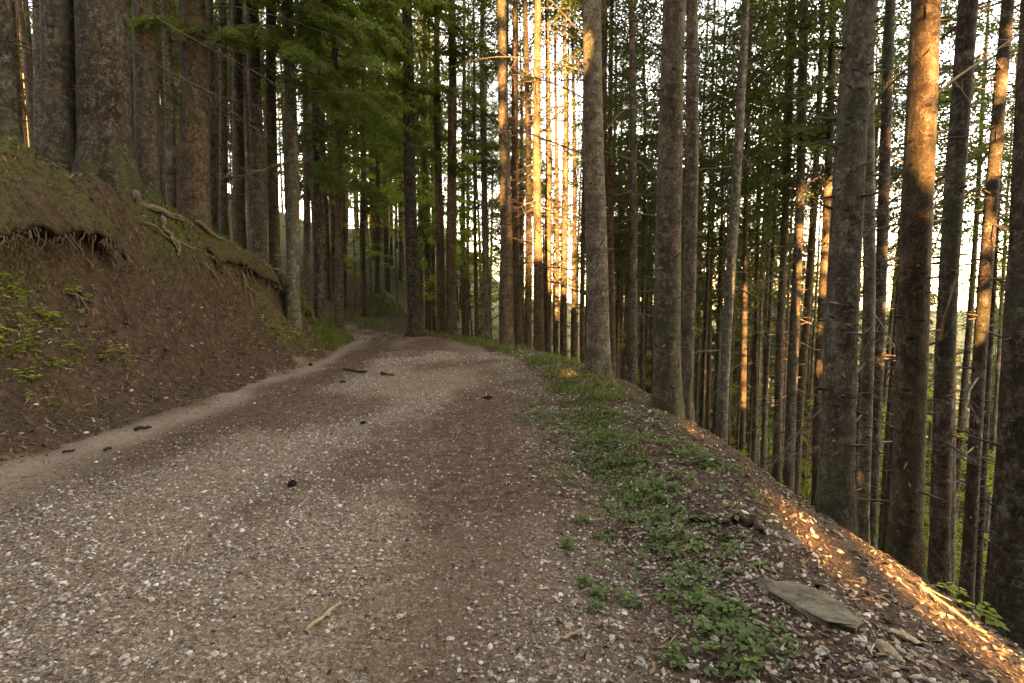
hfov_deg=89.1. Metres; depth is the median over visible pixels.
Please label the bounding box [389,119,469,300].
young broadleaf tree
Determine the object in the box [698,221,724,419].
spruce tree
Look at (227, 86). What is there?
spruce tree
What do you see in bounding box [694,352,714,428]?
young broadleaf tree
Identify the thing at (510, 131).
spruce tree
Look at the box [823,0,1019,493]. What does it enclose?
spruce tree
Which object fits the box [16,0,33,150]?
spruce tree
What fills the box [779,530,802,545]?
rock
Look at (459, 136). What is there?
spruce tree
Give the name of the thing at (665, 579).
herb
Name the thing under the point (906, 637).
rock
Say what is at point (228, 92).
spruce tree
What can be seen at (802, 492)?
young broadleaf tree
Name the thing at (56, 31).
spruce tree
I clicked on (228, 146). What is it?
spruce tree
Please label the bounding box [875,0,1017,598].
spruce tree
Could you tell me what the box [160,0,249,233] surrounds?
spruce tree
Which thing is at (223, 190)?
spruce tree
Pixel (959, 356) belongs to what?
spruce tree
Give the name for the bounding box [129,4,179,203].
spruce tree
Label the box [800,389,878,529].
young broadleaf tree
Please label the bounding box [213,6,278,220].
spruce tree
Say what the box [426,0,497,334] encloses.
spruce tree
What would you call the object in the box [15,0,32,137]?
spruce tree
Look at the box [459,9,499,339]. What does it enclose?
spruce tree
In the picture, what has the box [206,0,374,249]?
spruce tree
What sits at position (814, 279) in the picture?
spruce tree
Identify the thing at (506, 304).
spruce tree
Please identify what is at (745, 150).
spruce tree
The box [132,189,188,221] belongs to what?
exposed root
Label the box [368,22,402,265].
spruce tree
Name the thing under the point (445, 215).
young broadleaf tree
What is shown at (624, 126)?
spruce tree
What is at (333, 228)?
young broadleaf tree
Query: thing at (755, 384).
spruce tree
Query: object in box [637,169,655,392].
spruce tree
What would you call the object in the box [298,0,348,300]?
spruce tree
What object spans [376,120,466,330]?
young broadleaf tree
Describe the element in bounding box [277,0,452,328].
spruce tree
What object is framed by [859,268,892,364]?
spruce tree
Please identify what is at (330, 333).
grass
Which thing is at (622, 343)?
spruce tree
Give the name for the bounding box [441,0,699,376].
spruce tree
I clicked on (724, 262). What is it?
spruce tree
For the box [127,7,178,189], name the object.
spruce tree
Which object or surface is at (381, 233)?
spruce tree
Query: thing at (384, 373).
stick
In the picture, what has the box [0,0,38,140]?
spruce tree
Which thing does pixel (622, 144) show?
spruce tree
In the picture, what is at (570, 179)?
spruce tree
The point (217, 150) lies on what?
spruce tree
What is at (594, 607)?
herb
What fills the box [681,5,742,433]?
spruce tree
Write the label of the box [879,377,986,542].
young broadleaf tree
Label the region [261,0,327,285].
spruce tree
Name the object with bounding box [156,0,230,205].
spruce tree
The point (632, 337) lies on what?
spruce tree
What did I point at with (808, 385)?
spruce tree
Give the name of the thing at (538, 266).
spruce tree
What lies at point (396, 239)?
spruce tree
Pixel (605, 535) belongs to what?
herb
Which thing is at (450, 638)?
stone
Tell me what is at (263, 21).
spruce tree
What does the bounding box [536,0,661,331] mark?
spruce tree
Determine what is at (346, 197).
young broadleaf tree
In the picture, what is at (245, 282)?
exposed root
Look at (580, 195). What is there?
spruce tree
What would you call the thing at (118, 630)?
stone
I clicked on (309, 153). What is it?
spruce tree
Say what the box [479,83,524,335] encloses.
spruce tree
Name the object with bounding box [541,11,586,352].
spruce tree
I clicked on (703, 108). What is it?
spruce tree
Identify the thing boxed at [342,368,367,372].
stick
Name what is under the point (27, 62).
spruce tree
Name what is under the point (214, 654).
stone
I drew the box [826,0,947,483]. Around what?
spruce tree
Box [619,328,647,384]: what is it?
young broadleaf tree
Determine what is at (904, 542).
spruce tree
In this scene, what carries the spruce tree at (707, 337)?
on the ground at (128, 440)
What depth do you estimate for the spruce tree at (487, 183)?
44.76 m
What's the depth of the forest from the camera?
35.40 m
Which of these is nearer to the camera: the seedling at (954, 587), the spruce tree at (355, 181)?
the seedling at (954, 587)
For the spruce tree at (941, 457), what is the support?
on the ground at (128, 440)
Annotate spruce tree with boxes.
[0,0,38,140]
[12,2,31,140]
[15,0,26,132]
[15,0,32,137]
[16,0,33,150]
[16,0,40,157]
[18,8,32,144]
[21,12,32,110]
[23,0,76,172]
[24,7,32,20]
[66,0,384,204]
[126,0,178,133]
[126,0,206,202]
[126,2,158,98]
[127,0,365,231]
[127,0,436,331]
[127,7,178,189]
[129,0,166,201]
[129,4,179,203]
[130,0,231,208]
[130,0,265,202]
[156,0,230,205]
[157,0,231,202]
[158,36,179,194]
[159,8,265,233]
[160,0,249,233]
[160,1,244,235]
[161,0,280,236]
[172,0,232,226]
[172,35,179,146]
[176,1,267,249]
[176,5,232,239]
[176,59,231,207]
[180,0,314,263]
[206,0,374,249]
[213,0,268,254]
[213,1,265,226]
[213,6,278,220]
[223,0,333,274]
[228,11,266,249]
[244,0,299,242]
[244,9,278,224]
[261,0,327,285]
[263,0,346,304]
[276,1,452,331]
[276,19,311,222]
[276,23,299,154]
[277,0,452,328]
[295,0,519,336]
[297,1,390,308]
[297,97,333,228]
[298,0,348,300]
[321,1,403,316]
[323,14,360,240]
[344,62,391,256]
[346,79,367,246]
[348,2,415,292]
[357,7,415,293]
[357,62,382,259]
[361,1,522,333]
[366,0,542,337]
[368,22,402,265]
[374,1,446,275]
[384,14,420,281]
[389,64,415,242]
[392,37,398,247]
[395,14,447,332]
[396,26,433,305]
[399,21,448,332]
[413,0,445,272]
[414,18,443,170]
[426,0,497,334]
[440,0,493,335]
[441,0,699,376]
[442,0,518,337]
[442,39,457,201]
[442,57,472,320]
[443,0,487,308]
[448,0,522,339]
[455,0,546,345]
[457,0,494,330]
[457,105,481,315]
[459,0,533,337]
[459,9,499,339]
[460,27,499,282]
[464,0,531,340]
[469,0,557,346]
[470,0,611,351]
[470,83,499,331]
[477,0,582,348]
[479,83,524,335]
[487,26,532,330]
[488,11,544,346]
[489,68,524,268]
[490,0,585,357]
[490,69,524,334]
[499,0,586,353]
[499,12,552,339]
[507,0,621,358]
[507,0,621,361]
[518,0,643,363]
[524,140,551,299]
[532,142,554,339]
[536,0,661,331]
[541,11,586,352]
[541,55,578,355]
[542,153,560,352]
[550,0,639,375]
[550,4,657,370]
[551,76,585,359]
[559,60,585,359]
[562,107,619,347]
[568,160,586,362]
[572,127,619,251]
[577,10,654,332]
[584,0,696,385]
[594,0,733,419]
[602,0,738,392]
[605,0,683,379]
[606,0,685,389]
[606,3,650,375]
[606,11,655,377]
[607,121,648,378]
[614,135,647,377]
[615,280,637,379]
[616,9,660,367]
[623,2,685,389]
[624,188,653,376]
[626,108,649,386]
[628,52,704,393]
[637,0,736,376]
[637,0,759,428]
[637,16,707,290]
[637,91,655,390]
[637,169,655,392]
[638,2,729,410]
[647,210,702,289]
[681,0,724,421]
[681,0,764,443]
[681,0,774,427]
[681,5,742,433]
[681,68,717,408]
[683,0,782,442]
[683,0,808,423]
[683,4,744,423]
[685,0,906,483]
[694,85,734,428]
[697,0,813,472]
[698,0,816,469]
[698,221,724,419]
[700,79,756,432]
[701,21,791,442]
[704,0,840,476]
[710,55,756,445]
[717,0,908,492]
[717,17,822,469]
[723,35,794,465]
[723,168,764,447]
[727,0,909,506]
[728,0,822,470]
[728,1,839,492]
[733,357,735,446]
[736,256,751,365]
[737,193,763,456]
[737,209,789,331]
[740,210,754,452]
[742,38,791,464]
[751,46,821,468]
[757,0,910,494]
[760,9,976,544]
[763,0,1004,597]
[763,170,819,483]
[767,0,992,549]
[786,213,821,453]
[789,72,837,498]
[791,206,821,494]
[800,231,888,489]
[802,0,942,502]
[802,25,904,497]
[802,285,818,501]
[803,0,894,537]
[804,19,905,486]
[808,0,995,552]
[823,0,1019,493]
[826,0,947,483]
[857,0,976,550]
[857,0,1018,582]
[857,5,908,528]
[858,243,862,354]
[858,262,891,511]
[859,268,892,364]
[861,95,941,528]
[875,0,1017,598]
[876,0,1019,620]
[885,237,959,336]
[889,54,981,434]
[899,0,1019,574]
[924,76,1006,566]
[924,237,974,547]
[925,0,1017,615]
[928,316,964,394]
[928,333,972,426]
[932,25,1018,604]
[955,300,997,591]
[956,266,999,576]
[965,0,1023,649]
[968,258,1006,415]
[970,199,1009,331]
[971,0,1019,619]
[974,50,1017,528]
[979,62,1016,243]
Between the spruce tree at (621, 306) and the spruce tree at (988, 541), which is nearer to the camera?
the spruce tree at (988, 541)
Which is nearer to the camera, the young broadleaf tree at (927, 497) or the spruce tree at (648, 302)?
the young broadleaf tree at (927, 497)
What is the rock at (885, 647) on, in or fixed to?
on the ground at (128, 440)
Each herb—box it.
[559,536,575,548]
[573,513,589,524]
[576,571,597,586]
[585,597,605,612]
[588,582,612,601]
[592,528,616,542]
[619,592,647,607]
[657,570,705,596]
[659,640,686,670]
[686,588,724,613]
[709,599,744,621]
[724,653,762,682]
[726,617,754,639]
[764,620,803,644]
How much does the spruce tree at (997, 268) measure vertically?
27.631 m
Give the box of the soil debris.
[0,138,1023,682]
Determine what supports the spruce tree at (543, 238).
on the ground at (128, 440)
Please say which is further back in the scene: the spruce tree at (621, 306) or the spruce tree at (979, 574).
the spruce tree at (621, 306)
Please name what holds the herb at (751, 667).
on the ground at (128, 440)
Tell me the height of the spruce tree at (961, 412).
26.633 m
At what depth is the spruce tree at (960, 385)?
31.14 m
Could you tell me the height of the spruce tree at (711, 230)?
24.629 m
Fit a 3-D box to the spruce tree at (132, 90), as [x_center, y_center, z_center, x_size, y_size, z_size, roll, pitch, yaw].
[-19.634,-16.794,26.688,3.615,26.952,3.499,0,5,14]
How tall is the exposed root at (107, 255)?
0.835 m
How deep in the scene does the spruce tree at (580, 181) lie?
28.89 m
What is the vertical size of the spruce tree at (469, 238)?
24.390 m
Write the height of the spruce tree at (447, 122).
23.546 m
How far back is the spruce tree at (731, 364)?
23.83 m
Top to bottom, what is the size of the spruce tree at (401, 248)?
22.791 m
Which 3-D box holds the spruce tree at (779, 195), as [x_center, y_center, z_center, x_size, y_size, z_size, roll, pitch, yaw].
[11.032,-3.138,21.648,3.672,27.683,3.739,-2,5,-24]
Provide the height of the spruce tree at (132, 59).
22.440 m
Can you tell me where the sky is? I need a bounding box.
[29,0,1019,311]
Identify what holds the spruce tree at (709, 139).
on the ground at (128, 440)
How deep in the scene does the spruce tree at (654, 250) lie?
30.98 m
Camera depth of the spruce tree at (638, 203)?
29.18 m
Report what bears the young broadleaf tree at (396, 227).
on the ground at (128, 440)
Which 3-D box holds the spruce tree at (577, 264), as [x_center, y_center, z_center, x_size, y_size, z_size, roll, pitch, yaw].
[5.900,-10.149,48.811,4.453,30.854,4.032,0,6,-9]
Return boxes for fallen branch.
[688,513,729,524]
[730,513,764,531]
[919,584,986,633]
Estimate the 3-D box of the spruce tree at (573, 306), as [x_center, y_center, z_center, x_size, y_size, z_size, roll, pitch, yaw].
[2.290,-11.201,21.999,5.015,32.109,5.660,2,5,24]
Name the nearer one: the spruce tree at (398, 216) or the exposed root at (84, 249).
the exposed root at (84, 249)
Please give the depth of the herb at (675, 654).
2.13 m
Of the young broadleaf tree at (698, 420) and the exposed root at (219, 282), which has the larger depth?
the young broadleaf tree at (698, 420)
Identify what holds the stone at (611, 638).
on the ground at (128, 440)
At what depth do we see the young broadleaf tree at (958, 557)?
21.75 m
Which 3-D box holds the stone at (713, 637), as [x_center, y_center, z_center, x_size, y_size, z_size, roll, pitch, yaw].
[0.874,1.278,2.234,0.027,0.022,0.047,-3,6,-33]
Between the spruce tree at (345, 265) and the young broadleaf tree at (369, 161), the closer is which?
the spruce tree at (345, 265)
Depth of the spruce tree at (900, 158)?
19.39 m
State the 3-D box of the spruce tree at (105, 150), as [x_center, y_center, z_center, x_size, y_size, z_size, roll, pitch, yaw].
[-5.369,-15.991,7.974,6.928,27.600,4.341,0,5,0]
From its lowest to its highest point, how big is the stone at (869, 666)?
0.034 m
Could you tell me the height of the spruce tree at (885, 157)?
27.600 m
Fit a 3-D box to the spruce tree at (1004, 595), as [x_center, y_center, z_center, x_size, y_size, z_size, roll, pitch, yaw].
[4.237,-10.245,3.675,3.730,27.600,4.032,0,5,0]
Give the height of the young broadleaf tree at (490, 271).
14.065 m
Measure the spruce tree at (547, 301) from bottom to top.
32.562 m
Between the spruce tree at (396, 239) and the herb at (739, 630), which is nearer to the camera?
the herb at (739, 630)
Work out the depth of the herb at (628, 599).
2.51 m
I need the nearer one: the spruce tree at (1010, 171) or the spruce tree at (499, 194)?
the spruce tree at (1010, 171)
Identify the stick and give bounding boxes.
[304,601,341,631]
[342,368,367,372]
[380,372,394,375]
[560,627,583,639]
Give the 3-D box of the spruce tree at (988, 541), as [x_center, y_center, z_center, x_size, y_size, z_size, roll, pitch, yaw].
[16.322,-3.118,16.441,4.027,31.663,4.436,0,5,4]
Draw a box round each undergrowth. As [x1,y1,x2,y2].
[0,263,314,409]
[480,368,804,679]
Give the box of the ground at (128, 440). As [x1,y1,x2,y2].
[0,138,1023,682]
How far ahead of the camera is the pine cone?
4.00 m
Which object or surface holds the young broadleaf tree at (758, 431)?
on the ground at (128, 440)
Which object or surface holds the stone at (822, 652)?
on the ground at (128, 440)
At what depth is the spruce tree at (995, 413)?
20.58 m
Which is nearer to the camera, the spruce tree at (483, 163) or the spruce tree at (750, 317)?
the spruce tree at (483, 163)
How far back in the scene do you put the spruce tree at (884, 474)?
16.72 m
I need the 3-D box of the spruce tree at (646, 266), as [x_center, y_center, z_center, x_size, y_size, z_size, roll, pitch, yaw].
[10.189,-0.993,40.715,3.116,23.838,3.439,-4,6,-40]
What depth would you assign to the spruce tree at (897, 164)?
14.39 m
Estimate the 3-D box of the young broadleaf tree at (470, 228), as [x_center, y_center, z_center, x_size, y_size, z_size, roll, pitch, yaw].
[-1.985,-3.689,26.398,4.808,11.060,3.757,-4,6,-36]
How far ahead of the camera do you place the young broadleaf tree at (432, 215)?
28.09 m
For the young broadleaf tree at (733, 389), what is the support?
on the ground at (128, 440)
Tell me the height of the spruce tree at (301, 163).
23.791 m
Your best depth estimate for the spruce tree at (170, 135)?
11.52 m
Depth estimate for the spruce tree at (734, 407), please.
45.61 m
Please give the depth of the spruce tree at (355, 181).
18.38 m
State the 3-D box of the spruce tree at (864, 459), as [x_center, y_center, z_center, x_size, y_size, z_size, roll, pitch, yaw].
[4.585,-10.026,7.017,4.121,27.600,4.247,-3,6,-33]
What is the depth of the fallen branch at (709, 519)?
3.22 m
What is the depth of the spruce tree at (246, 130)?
18.45 m
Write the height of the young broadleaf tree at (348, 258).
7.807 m
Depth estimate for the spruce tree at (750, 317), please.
32.23 m
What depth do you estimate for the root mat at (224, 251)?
12.05 m
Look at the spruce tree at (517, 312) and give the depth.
18.11 m
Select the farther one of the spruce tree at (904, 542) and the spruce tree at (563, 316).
the spruce tree at (563, 316)
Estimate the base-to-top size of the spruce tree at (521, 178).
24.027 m
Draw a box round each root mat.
[0,172,126,262]
[205,236,313,323]
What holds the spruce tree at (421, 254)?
on the ground at (128, 440)
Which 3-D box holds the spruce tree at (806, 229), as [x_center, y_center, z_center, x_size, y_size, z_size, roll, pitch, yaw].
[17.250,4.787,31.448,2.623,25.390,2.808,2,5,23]
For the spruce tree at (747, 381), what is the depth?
37.92 m
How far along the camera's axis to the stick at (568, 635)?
2.26 m
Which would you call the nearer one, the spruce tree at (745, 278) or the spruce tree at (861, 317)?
the spruce tree at (745, 278)
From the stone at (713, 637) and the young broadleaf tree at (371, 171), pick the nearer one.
the stone at (713, 637)
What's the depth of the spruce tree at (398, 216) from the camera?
42.09 m
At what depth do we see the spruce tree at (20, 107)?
12.46 m
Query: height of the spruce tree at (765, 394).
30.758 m
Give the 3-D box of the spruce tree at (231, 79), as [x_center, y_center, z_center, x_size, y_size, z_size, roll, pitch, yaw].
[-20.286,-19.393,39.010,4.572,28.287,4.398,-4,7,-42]
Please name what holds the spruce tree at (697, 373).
on the ground at (128, 440)
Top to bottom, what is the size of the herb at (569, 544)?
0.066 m
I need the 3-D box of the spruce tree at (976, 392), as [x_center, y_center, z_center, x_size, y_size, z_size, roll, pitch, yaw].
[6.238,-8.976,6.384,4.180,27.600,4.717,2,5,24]
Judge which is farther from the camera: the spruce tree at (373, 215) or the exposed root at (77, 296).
the spruce tree at (373, 215)
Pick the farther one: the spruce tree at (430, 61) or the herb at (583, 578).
the spruce tree at (430, 61)
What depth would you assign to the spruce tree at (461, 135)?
41.74 m
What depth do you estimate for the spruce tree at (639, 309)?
45.28 m
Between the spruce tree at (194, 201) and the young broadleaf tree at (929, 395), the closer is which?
the spruce tree at (194, 201)
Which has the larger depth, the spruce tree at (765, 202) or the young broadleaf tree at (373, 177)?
the young broadleaf tree at (373, 177)
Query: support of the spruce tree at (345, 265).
on the ground at (128, 440)
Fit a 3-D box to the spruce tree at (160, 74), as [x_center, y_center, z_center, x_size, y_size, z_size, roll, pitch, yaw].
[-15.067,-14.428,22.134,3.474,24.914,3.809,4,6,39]
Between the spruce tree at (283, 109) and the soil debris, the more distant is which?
the spruce tree at (283, 109)
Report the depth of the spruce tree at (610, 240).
16.76 m
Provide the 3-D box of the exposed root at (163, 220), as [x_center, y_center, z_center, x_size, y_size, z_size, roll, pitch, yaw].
[-6.281,-1.917,9.776,0.630,0.927,0.124,-1,5,-7]
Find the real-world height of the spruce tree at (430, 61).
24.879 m
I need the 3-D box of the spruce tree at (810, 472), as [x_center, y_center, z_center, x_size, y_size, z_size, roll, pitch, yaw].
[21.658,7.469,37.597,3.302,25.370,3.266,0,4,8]
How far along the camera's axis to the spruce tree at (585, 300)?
44.13 m
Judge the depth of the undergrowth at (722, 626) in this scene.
3.29 m
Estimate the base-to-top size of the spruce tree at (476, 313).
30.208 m
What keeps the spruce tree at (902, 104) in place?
on the ground at (128, 440)
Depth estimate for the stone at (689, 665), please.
2.08 m
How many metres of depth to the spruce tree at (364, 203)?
24.48 m
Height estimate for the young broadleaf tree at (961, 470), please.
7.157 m
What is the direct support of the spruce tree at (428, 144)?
on the ground at (128, 440)
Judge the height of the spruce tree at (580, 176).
28.831 m
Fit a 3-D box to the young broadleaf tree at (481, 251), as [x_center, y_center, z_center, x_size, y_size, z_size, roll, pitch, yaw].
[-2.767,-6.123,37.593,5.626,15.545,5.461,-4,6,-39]
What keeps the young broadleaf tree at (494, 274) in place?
on the ground at (128, 440)
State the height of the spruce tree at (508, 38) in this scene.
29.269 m
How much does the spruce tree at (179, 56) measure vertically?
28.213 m
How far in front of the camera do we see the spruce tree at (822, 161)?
22.55 m
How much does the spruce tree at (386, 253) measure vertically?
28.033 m
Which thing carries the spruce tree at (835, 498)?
on the ground at (128, 440)
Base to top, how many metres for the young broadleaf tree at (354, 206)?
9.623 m
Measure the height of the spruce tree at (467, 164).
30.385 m
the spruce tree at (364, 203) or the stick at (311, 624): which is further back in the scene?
the spruce tree at (364, 203)
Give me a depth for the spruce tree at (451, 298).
19.83 m
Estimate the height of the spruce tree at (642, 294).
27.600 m
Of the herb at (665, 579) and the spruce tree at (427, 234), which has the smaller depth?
the herb at (665, 579)
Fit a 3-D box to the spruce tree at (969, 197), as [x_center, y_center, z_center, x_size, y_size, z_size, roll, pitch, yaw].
[20.956,2.890,25.170,3.734,30.895,3.488,2,5,28]
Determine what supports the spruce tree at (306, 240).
on the ground at (128, 440)
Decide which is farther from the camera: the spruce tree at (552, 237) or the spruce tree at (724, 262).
the spruce tree at (552, 237)
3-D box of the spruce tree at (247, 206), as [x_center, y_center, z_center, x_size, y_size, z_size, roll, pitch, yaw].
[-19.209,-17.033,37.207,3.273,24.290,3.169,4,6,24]
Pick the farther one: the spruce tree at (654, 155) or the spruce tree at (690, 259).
the spruce tree at (654, 155)
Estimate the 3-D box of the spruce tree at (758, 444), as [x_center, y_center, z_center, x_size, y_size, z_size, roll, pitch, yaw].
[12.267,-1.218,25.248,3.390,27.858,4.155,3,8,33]
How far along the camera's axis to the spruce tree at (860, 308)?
32.90 m
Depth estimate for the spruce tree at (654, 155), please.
22.86 m
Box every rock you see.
[758,577,772,595]
[766,580,864,633]
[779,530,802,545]
[875,639,899,659]
[888,628,920,646]
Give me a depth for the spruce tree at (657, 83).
15.04 m
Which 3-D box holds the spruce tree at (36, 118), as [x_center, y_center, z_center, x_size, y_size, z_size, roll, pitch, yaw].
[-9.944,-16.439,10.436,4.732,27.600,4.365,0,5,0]
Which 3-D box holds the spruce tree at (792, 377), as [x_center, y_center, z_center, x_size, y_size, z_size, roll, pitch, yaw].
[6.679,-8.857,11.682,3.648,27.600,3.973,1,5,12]
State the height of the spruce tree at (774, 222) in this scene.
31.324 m
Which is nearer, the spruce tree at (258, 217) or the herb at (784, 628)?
the herb at (784, 628)
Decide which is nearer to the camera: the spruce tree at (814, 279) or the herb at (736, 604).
the herb at (736, 604)
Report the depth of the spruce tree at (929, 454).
31.47 m
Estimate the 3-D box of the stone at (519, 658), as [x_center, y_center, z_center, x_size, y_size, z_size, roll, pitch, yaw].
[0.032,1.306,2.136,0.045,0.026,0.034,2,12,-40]
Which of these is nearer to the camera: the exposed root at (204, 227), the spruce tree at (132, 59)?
the exposed root at (204, 227)
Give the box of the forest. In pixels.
[19,0,1009,598]
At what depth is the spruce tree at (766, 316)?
24.01 m
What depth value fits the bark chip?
5.82 m
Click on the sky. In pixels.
(968, 251)
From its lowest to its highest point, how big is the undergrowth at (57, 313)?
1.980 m
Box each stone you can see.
[112,628,122,633]
[210,650,218,657]
[446,636,454,640]
[514,654,524,661]
[609,634,614,642]
[636,656,645,665]
[685,663,699,669]
[710,634,718,640]
[815,648,826,655]
[859,662,873,670]
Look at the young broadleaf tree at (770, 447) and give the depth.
28.40 m
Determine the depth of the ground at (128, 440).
3.81 m
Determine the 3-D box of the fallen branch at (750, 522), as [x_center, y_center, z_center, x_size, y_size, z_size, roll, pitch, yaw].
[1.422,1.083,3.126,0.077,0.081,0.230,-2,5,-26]
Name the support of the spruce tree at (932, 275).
on the ground at (128, 440)
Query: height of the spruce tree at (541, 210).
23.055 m
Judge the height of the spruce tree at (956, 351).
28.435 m
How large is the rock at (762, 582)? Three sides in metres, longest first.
0.152 x 0.090 x 0.037 m
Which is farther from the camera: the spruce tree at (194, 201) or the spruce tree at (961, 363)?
the spruce tree at (961, 363)
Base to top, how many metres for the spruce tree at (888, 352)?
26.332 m
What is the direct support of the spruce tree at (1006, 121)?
on the ground at (128, 440)
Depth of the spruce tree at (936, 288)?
20.39 m
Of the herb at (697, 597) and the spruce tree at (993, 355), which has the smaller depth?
the herb at (697, 597)
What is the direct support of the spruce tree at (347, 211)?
on the ground at (128, 440)
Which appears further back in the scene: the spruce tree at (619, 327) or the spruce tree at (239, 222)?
the spruce tree at (619, 327)
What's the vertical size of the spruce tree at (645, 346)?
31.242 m
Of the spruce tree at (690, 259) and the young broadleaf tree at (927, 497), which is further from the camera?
the young broadleaf tree at (927, 497)
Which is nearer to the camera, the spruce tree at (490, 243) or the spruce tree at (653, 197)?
the spruce tree at (653, 197)
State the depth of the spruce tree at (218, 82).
24.18 m
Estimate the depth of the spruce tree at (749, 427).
22.71 m
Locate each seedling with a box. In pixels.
[937,582,976,605]
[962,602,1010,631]
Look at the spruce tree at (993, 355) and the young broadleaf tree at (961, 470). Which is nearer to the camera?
the young broadleaf tree at (961, 470)
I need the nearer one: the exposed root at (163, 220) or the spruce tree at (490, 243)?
the exposed root at (163, 220)
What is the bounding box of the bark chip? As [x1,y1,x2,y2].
[133,425,151,430]
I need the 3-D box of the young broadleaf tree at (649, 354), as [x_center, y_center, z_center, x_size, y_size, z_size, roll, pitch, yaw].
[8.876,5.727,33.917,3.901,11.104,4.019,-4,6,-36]
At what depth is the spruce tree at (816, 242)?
28.36 m
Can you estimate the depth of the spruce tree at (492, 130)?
45.54 m
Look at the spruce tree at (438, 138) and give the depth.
20.47 m
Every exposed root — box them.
[61,289,99,316]
[78,233,92,266]
[98,240,118,272]
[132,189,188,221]
[142,220,228,274]
[159,214,197,259]
[196,220,273,266]
[205,263,234,308]
[236,266,262,308]
[265,263,317,321]
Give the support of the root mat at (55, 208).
on the ground at (128, 440)
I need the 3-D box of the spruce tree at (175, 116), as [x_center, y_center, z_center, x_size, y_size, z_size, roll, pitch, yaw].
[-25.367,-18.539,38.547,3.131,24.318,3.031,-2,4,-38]
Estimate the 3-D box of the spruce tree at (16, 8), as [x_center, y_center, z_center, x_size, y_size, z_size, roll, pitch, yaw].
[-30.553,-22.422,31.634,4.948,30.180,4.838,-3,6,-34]
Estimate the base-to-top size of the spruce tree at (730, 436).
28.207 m
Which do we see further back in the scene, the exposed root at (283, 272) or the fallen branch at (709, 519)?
the exposed root at (283, 272)
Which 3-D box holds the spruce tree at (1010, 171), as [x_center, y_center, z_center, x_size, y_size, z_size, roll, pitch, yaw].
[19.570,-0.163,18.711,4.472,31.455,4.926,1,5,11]
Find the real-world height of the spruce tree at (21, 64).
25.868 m
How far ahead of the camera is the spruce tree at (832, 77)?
12.31 m
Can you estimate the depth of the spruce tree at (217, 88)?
22.41 m
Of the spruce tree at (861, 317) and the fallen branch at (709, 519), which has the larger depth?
the spruce tree at (861, 317)
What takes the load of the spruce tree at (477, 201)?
on the ground at (128, 440)
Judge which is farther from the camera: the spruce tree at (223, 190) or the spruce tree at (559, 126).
the spruce tree at (559, 126)
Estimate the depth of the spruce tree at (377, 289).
29.44 m
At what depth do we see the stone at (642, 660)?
2.11 m
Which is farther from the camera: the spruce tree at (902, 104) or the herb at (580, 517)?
the spruce tree at (902, 104)
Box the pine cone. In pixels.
[287,480,296,487]
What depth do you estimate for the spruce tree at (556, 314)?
24.46 m
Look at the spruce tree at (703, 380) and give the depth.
21.59 m
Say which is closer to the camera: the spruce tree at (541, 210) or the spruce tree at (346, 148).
the spruce tree at (346, 148)
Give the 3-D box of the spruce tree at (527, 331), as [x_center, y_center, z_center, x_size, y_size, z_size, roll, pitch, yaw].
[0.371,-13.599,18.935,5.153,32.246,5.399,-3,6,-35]
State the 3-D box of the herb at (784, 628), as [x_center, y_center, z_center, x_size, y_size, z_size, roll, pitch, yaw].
[1.128,1.228,2.170,0.122,0.051,0.141,-1,5,-14]
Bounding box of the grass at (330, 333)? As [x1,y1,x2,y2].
[0,133,800,548]
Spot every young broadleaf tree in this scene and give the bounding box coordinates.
[301,150,358,268]
[310,132,358,237]
[329,124,401,299]
[333,148,382,309]
[346,126,383,231]
[351,106,420,249]
[354,118,399,226]
[367,158,403,301]
[374,128,417,271]
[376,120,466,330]
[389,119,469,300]
[396,131,480,315]
[403,154,473,301]
[421,152,499,336]
[424,150,495,336]
[435,161,499,328]
[444,157,499,335]
[456,196,523,338]
[471,192,499,331]
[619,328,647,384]
[637,349,651,394]
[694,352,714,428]
[711,384,747,451]
[734,386,811,484]
[736,395,783,468]
[767,433,784,474]
[782,393,813,504]
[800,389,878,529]
[878,404,926,534]
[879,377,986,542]
[924,416,989,611]
[924,448,967,575]
[925,450,995,602]
[925,486,959,598]
[955,467,993,601]
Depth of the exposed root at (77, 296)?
7.36 m
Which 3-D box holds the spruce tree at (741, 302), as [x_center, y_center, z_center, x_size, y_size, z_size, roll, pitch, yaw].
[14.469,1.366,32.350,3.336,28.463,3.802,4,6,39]
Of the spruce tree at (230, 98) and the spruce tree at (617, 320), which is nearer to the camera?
the spruce tree at (617, 320)
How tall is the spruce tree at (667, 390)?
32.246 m
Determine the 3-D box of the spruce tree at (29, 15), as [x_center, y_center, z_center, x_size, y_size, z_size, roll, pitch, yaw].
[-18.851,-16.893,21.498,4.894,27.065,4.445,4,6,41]
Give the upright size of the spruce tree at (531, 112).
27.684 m
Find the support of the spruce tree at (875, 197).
on the ground at (128, 440)
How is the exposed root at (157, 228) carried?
on the ground at (128, 440)
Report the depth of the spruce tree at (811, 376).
25.77 m
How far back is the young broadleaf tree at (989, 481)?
18.44 m
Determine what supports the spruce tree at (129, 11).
on the ground at (128, 440)
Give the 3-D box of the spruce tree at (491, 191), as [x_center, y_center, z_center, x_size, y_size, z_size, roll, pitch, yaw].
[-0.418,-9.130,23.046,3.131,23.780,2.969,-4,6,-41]
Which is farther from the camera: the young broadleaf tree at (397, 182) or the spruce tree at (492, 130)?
the spruce tree at (492, 130)
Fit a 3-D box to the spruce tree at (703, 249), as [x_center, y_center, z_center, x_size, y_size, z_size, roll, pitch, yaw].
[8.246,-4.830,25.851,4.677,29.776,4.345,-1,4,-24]
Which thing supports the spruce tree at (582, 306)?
on the ground at (128, 440)

